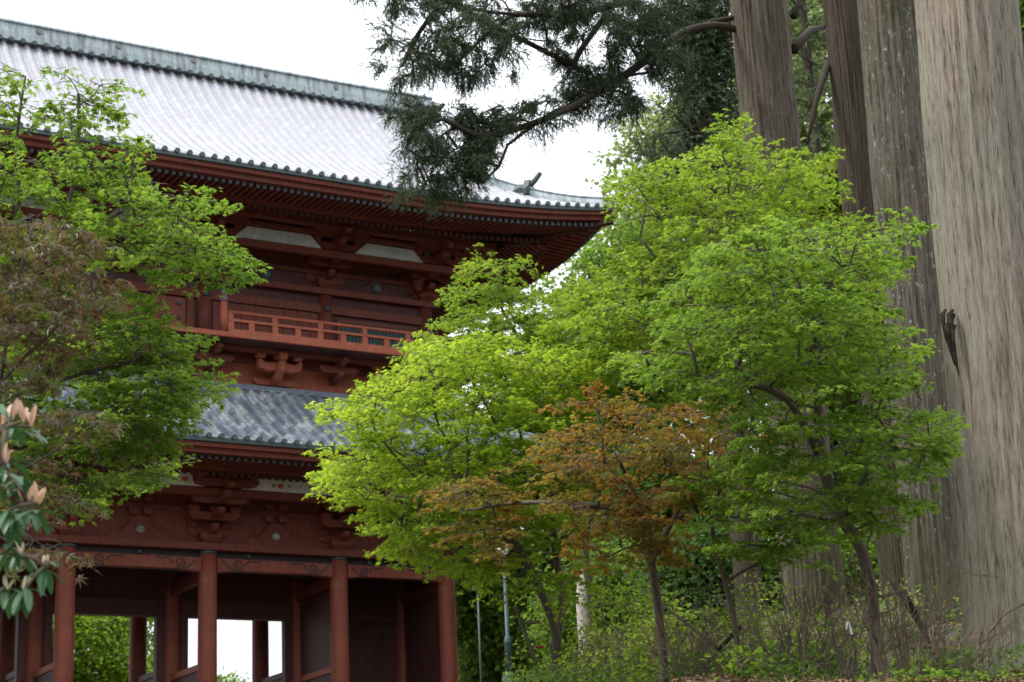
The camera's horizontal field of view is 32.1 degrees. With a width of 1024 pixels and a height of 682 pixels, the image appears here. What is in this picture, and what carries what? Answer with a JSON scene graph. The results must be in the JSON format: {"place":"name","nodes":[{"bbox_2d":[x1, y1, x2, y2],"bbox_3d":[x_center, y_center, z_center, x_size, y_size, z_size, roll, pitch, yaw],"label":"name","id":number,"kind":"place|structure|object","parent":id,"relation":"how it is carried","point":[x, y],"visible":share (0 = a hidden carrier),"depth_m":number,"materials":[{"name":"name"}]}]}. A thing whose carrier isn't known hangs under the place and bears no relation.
{"place":"outdoors","nodes":[
{"label":"outdoors","id":0,"kind":"place"},
{"bbox_2d":[0,0,846,681],"label":"sky","id":1,"kind":"structure","parent":0,"point":[318,38],"materials":[{"name":"white"}]},
{"bbox_2d":[614,600,1022,681],"bbox_3d":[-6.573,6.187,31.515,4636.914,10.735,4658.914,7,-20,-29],"label":"ground","id":2,"kind":"structure","parent":0,"point":[955,642],"depth_m":25.72,"materials":[{"name":"green plant"}]},
{"bbox_2d":[0,398,66,618],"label":"evergreen shrub","id":3,"kind":"object","parent":2,"relation":"on","point":[12,531],"visible":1,"depth_m":6.75,"materials":[{"name":"green plant"}]},
{"bbox_2d":[0,213,137,587],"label":"maple tree","id":4,"kind":"object","parent":2,"relation":"on","point":[78,301],"visible":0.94,"depth_m":10.48,"materials":[{"name":"green plant"}]},
{"bbox_2d":[51,614,153,681],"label":"broadleaf tree","id":5,"kind":"object","parent":2,"relation":"on","point":[105,657],"visible":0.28,"depth_m":83.53,"materials":[{"name":"green plant"}]},
{"bbox_2d":[0,62,272,526],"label":"maple tree","id":6,"kind":"object","parent":2,"relation":"on","point":[161,402],"visible":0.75,"depth_m":12.70,"materials":[{"name":"green plant"}]},
{"bbox_2d":[217,666,248,681],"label":"broadleaf tree","id":7,"kind":"object","parent":2,"relation":"on","point":[219,677],"visible":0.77,"depth_m":88.19,"materials":[{"name":"green plant"}]},
{"bbox_2d":[0,17,616,681],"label":"temple gate","id":8,"kind":"structure","parent":2,"relation":"on","point":[232,525],"depth_m":59.02,"materials":[{"name":"wood"}]},
{"bbox_2d":[94,288,138,317],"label":"door leaf","id":9,"kind":"structure","parent":8,"relation":"in","point":[129,307],"depth_m":57.43,"materials":[{"name":"red wood"}]},
{"bbox_2d":[140,293,185,326],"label":"door leaf","id":10,"kind":"structure","parent":8,"relation":"in","point":[177,305],"depth_m":58.17,"materials":[{"name":"red wood"}]},
{"bbox_2d":[336,319,416,346],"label":"lattice window","id":11,"kind":"structure","parent":8,"relation":"in","point":[348,338],"depth_m":61.62,"materials":[{"name":"red wood"}]},
{"bbox_2d":[300,327,635,681],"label":"maple tree","id":12,"kind":"object","parent":2,"relation":"on","point":[538,389],"visible":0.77,"depth_m":22.60,"materials":[{"name":"green plant"}]},
{"bbox_2d":[472,586,481,681],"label":"thin pole","id":13,"kind":"object","parent":2,"relation":"on","point":[479,641],"visible":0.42,"depth_m":48.34,"materials":[{"name":"grey metal"}]},
{"bbox_2d":[455,526,548,681],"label":"broadleaf tree","id":14,"kind":"object","parent":2,"relation":"on","point":[492,655],"visible":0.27,"depth_m":68.38,"materials":[{"name":"green plant"}]},
{"bbox_2d":[496,542,516,681],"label":"lamp post","id":15,"kind":"object","parent":2,"relation":"on","point":[507,644],"visible":0.38,"depth_m":41.22,"materials":[{"name":"grey metal"}]},
{"bbox_2d":[386,243,645,679],"bbox_3d":[0.260,1.840,26.735,4.202,6.629,4.159,0,-17,-7],"label":"maple tree","id":16,"kind":"object","parent":2,"relation":"on","point":[503,294],"visible":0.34,"depth_m":26.54,"materials":[{"name":"green plant"}]},
{"bbox_2d":[514,607,542,681],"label":"support stake","id":17,"kind":"object","parent":2,"relation":"on","point":[527,640],"visible":0.91,"depth_m":23.39,"materials":[{"name":"brown wood"}]},
{"bbox_2d":[467,489,618,678],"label":"broadleaf tree","id":18,"kind":"object","parent":2,"relation":"on","point":[519,606],"visible":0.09,"depth_m":59.10,"materials":[{"name":"green plant"}]},
{"bbox_2d":[482,341,634,541],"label":"broadleaf tree","id":19,"kind":"object","parent":2,"relation":"on","point":[529,431],"visible":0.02,"depth_m":71.25,"materials":[{"name":"green plant"}]},
{"bbox_2d":[576,573,588,679],"bbox_3d":[1.210,4.914,29.890,0.255,2.110,0.499,0,-17,-9],"label":"dead trunk","id":20,"kind":"object","parent":2,"relation":"on","point":[579,609],"visible":0.31,"depth_m":29.84,"materials":[{"name":"grey wood"}]},
{"bbox_2d":[543,644,639,681],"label":"bare shrub","id":21,"kind":"object","parent":2,"relation":"on","point":[589,661],"visible":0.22,"depth_m":22.28,"materials":[{"name":"green plant"}]},
{"bbox_2d":[342,0,849,615],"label":"cedar tree","id":22,"kind":"object","parent":2,"relation":"on","point":[764,48],"visible":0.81,"depth_m":29.01,"materials":[{"name":"green plant"}]},
{"bbox_2d":[509,534,688,678],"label":"broadleaf tree","id":23,"kind":"object","parent":2,"relation":"on","point":[543,636],"visible":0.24,"depth_m":44.98,"materials":[{"name":"green plant"}]},
{"bbox_2d":[557,625,640,674],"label":"leafy shrub","id":24,"kind":"object","parent":2,"relation":"on","point":[590,645],"visible":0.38,"depth_m":23.41,"materials":[{"name":"green plant"}]},
{"bbox_2d":[410,379,794,681],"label":"maple tree","id":25,"kind":"object","parent":2,"relation":"on","point":[639,527],"visible":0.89,"depth_m":18.77,"materials":[{"name":"orange plant"}]},
{"bbox_2d":[569,614,668,681],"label":"bare shrub","id":26,"kind":"object","parent":2,"relation":"on","point":[614,656],"visible":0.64,"depth_m":20.93,"materials":[{"name":"green plant"}]},
{"bbox_2d":[546,568,693,678],"bbox_3d":[1.529,4.001,24.505,2.156,1.725,1.994,7,-20,-29],"label":"leafy shrub","id":27,"kind":"object","parent":2,"relation":"on","point":[620,600],"visible":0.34,"depth_m":24.41,"materials":[{"name":"green plant"}]},
{"bbox_2d":[580,665,671,681],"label":"leafy plant","id":28,"kind":"object","parent":2,"relation":"on","point":[639,677],"visible":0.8,"depth_m":19.34,"materials":[{"name":"green plant"}]},
{"bbox_2d":[520,208,756,456],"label":"broadleaf tree","id":29,"kind":"object","parent":2,"relation":"on","point":[591,252],"visible":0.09,"depth_m":69.53,"materials":[{"name":"green plant"}]},
{"bbox_2d":[573,597,743,681],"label":"leafy shrub","id":30,"kind":"object","parent":2,"relation":"on","point":[643,638],"visible":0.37,"depth_m":21.27,"materials":[{"name":"green plant"}]},
{"bbox_2d":[546,413,774,582],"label":"broadleaf tree","id":31,"kind":"object","parent":2,"relation":"on","point":[646,483],"visible":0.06,"depth_m":50.98,"materials":[{"name":"green plant"}]},
{"bbox_2d":[613,579,732,680],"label":"bare shrub","id":32,"kind":"object","parent":2,"relation":"on","point":[691,652],"visible":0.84,"depth_m":19.15,"materials":[{"name":"brown plant"}]},
{"bbox_2d":[633,648,724,681],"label":"leafy plant","id":33,"kind":"object","parent":2,"relation":"on","point":[677,673],"visible":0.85,"depth_m":18.53,"materials":[{"name":"green plant"}]},
{"bbox_2d":[611,0,764,627],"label":"cedar tree","id":34,"kind":"object","parent":2,"relation":"on","point":[705,97],"visible":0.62,"depth_m":40.20,"materials":[{"name":"green plant"}]},
{"bbox_2d":[611,507,784,657],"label":"broadleaf tree","id":35,"kind":"object","parent":2,"relation":"on","point":[680,583],"visible":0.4,"depth_m":40.95,"materials":[{"name":"green plant"}]},
{"bbox_2d":[637,589,763,679],"bbox_3d":[2.037,3.245,19.467,1.435,1.174,1.146,7,-20,-29],"label":"bare shrub","id":36,"kind":"object","parent":2,"relation":"on","point":[717,666],"visible":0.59,"depth_m":19.39,"materials":[{"name":"plant"}]},
{"bbox_2d":[662,603,741,650],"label":"fallen branch","id":37,"kind":"object","parent":36,"relation":"on","point":[719,647],"visible":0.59,"depth_m":20.00,"materials":[{"name":"brown wood"}]},
{"bbox_2d":[584,76,819,455],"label":"broadleaf tree","id":38,"kind":"object","parent":2,"relation":"on","point":[617,160],"visible":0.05,"depth_m":75.56,"materials":[{"name":"green plant"}]},
{"bbox_2d":[655,604,763,672],"bbox_3d":[2.547,4.023,22.897,1.664,1.226,1.702,13,-23,-41],"label":"leafy shrub","id":39,"kind":"object","parent":2,"relation":"on","point":[702,612],"visible":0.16,"depth_m":22.70,"materials":[{"name":"green plant"}]},
{"bbox_2d":[533,108,903,673],"bbox_3d":[2.928,0.417,22.821,5.017,7.684,4.630,-1,-17,-7],"label":"maple tree","id":40,"kind":"object","parent":2,"relation":"on","point":[598,323],"visible":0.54,"depth_m":22.89,"materials":[{"name":"green plant"}]},
{"bbox_2d":[699,640,794,679],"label":"leafy plant","id":41,"kind":"object","parent":2,"relation":"on","point":[739,650],"visible":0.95,"depth_m":17.30,"materials":[{"name":"green plant"}]},
{"bbox_2d":[662,472,842,678],"bbox_3d":[2.485,2.390,18.112,1.711,2.136,2.071,-7,-18,14],"label":"maple tree","id":42,"kind":"object","parent":2,"relation":"on","point":[737,550],"visible":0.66,"depth_m":18.05,"materials":[{"name":"green plant"}]},
{"bbox_2d":[700,573,821,673],"bbox_3d":[3.106,3.745,22.341,1.734,1.623,1.566,7,-20,-29],"label":"leafy shrub","id":43,"kind":"object","parent":2,"relation":"on","point":[766,619],"visible":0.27,"depth_m":22.35,"materials":[{"name":"green plant"}]},
{"bbox_2d":[502,579,1023,681],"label":"undergrowth","id":44,"kind":"object","parent":2,"relation":"on","point":[561,675],"visible":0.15,"depth_m":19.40,"materials":[{"name":"green plant"}]},
{"bbox_2d":[676,548,862,677],"bbox_3d":[2.781,2.909,18.654,1.938,1.578,2.200,7,-20,-29],"label":"bare shrub","id":45,"kind":"object","parent":2,"relation":"on","point":[781,640],"visible":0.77,"depth_m":18.60,"materials":[{"name":"brown plant"}]},
{"bbox_2d":[721,639,829,677],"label":"leafy shrub","id":46,"kind":"object","parent":2,"relation":"on","point":[774,651],"visible":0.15,"depth_m":19.84,"materials":[{"name":"green plant"}]},
{"bbox_2d":[593,206,970,679],"bbox_3d":[2.569,0.862,16.872,3.462,4.778,3.949,-7,-18,12],"label":"maple tree","id":47,"kind":"object","parent":2,"relation":"on","point":[812,308],"visible":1,"depth_m":16.31,"materials":[{"name":"green plant"}]},
{"bbox_2d":[720,0,846,293],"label":"broadleaf tree","id":48,"kind":"object","parent":2,"relation":"on","point":[825,117],"visible":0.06,"depth_m":63.61,"materials":[{"name":"green plant"}]},
{"bbox_2d":[717,248,870,530],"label":"broadleaf tree","id":49,"kind":"object","parent":2,"relation":"on","point":[833,443],"visible":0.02,"depth_m":46.49,"materials":[{"name":"green plant"}]},
{"bbox_2d":[750,646,862,680],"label":"leafy plant","id":50,"kind":"object","parent":2,"relation":"on","point":[781,669],"visible":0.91,"depth_m":16.76,"materials":[{"name":"green plant"}]},
{"bbox_2d":[601,634,1023,681],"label":"ground cover","id":51,"kind":"object","parent":2,"relation":"on","point":[939,674],"visible":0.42,"depth_m":15.21,"materials":[{"name":"green plant"}]},
{"bbox_2d":[745,596,892,680],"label":"leafy shrub","id":52,"kind":"object","parent":2,"relation":"on","point":[813,643],"visible":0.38,"depth_m":19.39,"materials":[{"name":"green plant"}]},
{"bbox_2d":[764,495,879,606],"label":"broadleaf tree","id":53,"kind":"object","parent":2,"relation":"on","point":[872,548],"visible":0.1,"depth_m":42.11,"materials":[{"name":"green plant"}]},
{"bbox_2d":[787,0,859,573],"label":"cedar tree","id":54,"kind":"object","parent":2,"relation":"on","point":[807,74],"visible":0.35,"depth_m":49.11,"materials":[{"name":"brown plant"}]},
{"bbox_2d":[804,146,852,313],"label":"broadleaf tree","id":55,"kind":"object","parent":2,"relation":"on","point":[834,170],"visible":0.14,"depth_m":41.41,"materials":[{"name":"green plant"}]},
{"bbox_2d":[766,542,891,679],"bbox_3d":[3.128,2.618,18.294,1.270,2.082,1.467,7,-20,-29],"label":"bare shrub","id":56,"kind":"object","parent":2,"relation":"on","point":[829,602],"visible":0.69,"depth_m":18.02,"materials":[{"name":"brown plant"}]},
{"bbox_2d":[803,603,864,672],"bbox_3d":[3.242,2.977,17.745,0.760,0.754,0.026,-2,-17,-1],"label":"paper slip","id":57,"kind":"object","parent":56,"relation":"hanging from","point":[850,627],"visible":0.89,"depth_m":17.78,"materials":[{"name":"white paper"}]},
{"bbox_2d":[652,619,1023,681],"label":"leaf litter","id":58,"kind":"object","parent":2,"relation":"on","point":[697,677],"visible":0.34,"depth_m":16.78,"materials":[{"name":"brown plant"}]},
{"bbox_2d":[686,623,1023,681],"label":"grass","id":59,"kind":"structure","parent":2,"relation":"on","point":[929,680],"depth_m":16.24,"materials":[{"name":"green plant"}]},
{"bbox_2d":[765,550,951,679],"bbox_3d":[3.665,2.937,18.766,1.886,1.647,1.714,7,-20,-29],"label":"bare shrub","id":60,"kind":"object","parent":2,"relation":"on","point":[855,653],"visible":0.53,"depth_m":18.80,"materials":[{"name":"brown plant"}]},
{"bbox_2d":[822,0,904,601],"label":"cedar tree","id":61,"kind":"object","parent":2,"relation":"on","point":[842,30],"visible":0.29,"depth_m":34.47,"materials":[{"name":"brown plant"}]},
{"bbox_2d":[835,580,929,647],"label":"leafy shrub","id":62,"kind":"object","parent":2,"relation":"on","point":[916,602],"visible":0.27,"depth_m":25.76,"materials":[{"name":"green plant"}]},
{"bbox_2d":[857,0,961,622],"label":"cedar tree","id":63,"kind":"object","parent":2,"relation":"on","point":[890,70],"visible":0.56,"depth_m":27.68,"materials":[{"name":"brown plant"}]},
{"bbox_2d":[804,508,1017,679],"bbox_3d":[3.652,2.354,16.845,1.532,1.978,1.636,7,-20,-29],"label":"bare shrub","id":64,"kind":"object","parent":2,"relation":"on","point":[904,661],"visible":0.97,"depth_m":16.72,"materials":[{"name":"brown plant"}]},
{"bbox_2d":[878,569,946,667],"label":"fallen branch","id":65,"kind":"object","parent":2,"relation":"on","point":[911,605],"visible":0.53,"depth_m":20.51,"materials":[{"name":"brown wood"}]},
{"bbox_2d":[886,659,966,679],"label":"leafy plant","id":66,"kind":"object","parent":2,"relation":"on","point":[913,663],"visible":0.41,"depth_m":16.13,"materials":[{"name":"green plant"}]},
{"bbox_2d":[891,647,965,676],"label":"leafy shrub","id":67,"kind":"object","parent":2,"relation":"on","point":[917,660],"visible":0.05,"depth_m":21.76,"materials":[{"name":"green plant"}]},
{"bbox_2d":[887,653,977,676],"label":"leafy plant","id":68,"kind":"object","parent":2,"relation":"on","point":[923,662],"visible":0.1,"depth_m":19.27,"materials":[{"name":"green plant"}]},
{"bbox_2d":[909,645,999,679],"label":"leafy plant","id":69,"kind":"object","parent":2,"relation":"on","point":[967,655],"visible":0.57,"depth_m":16.48,"materials":[{"name":"green plant"}]},
{"bbox_2d":[910,600,1022,678],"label":"bare shrub","id":70,"kind":"object","parent":2,"relation":"on","point":[981,658],"visible":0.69,"depth_m":17.53,"materials":[{"name":"brown plant"}]},
{"bbox_2d":[914,0,1023,675],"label":"cedar tree","id":71,"kind":"object","parent":2,"relation":"on","point":[971,63],"visible":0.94,"depth_m":21.58,"materials":[{"name":"brown plant"}]},
{"bbox_2d":[914,590,1023,678],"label":"bare shrub","id":72,"kind":"object","parent":2,"relation":"on","point":[983,640],"visible":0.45,"depth_m":19.59,"materials":[{"name":"brown plant"}]},
{"bbox_2d":[1019,0,1023,49],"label":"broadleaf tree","id":73,"kind":"object","parent":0,"point":[1021,4],"visible":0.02,"depth_m":40.52,"materials":[{"name":"green plant"}]}
]}

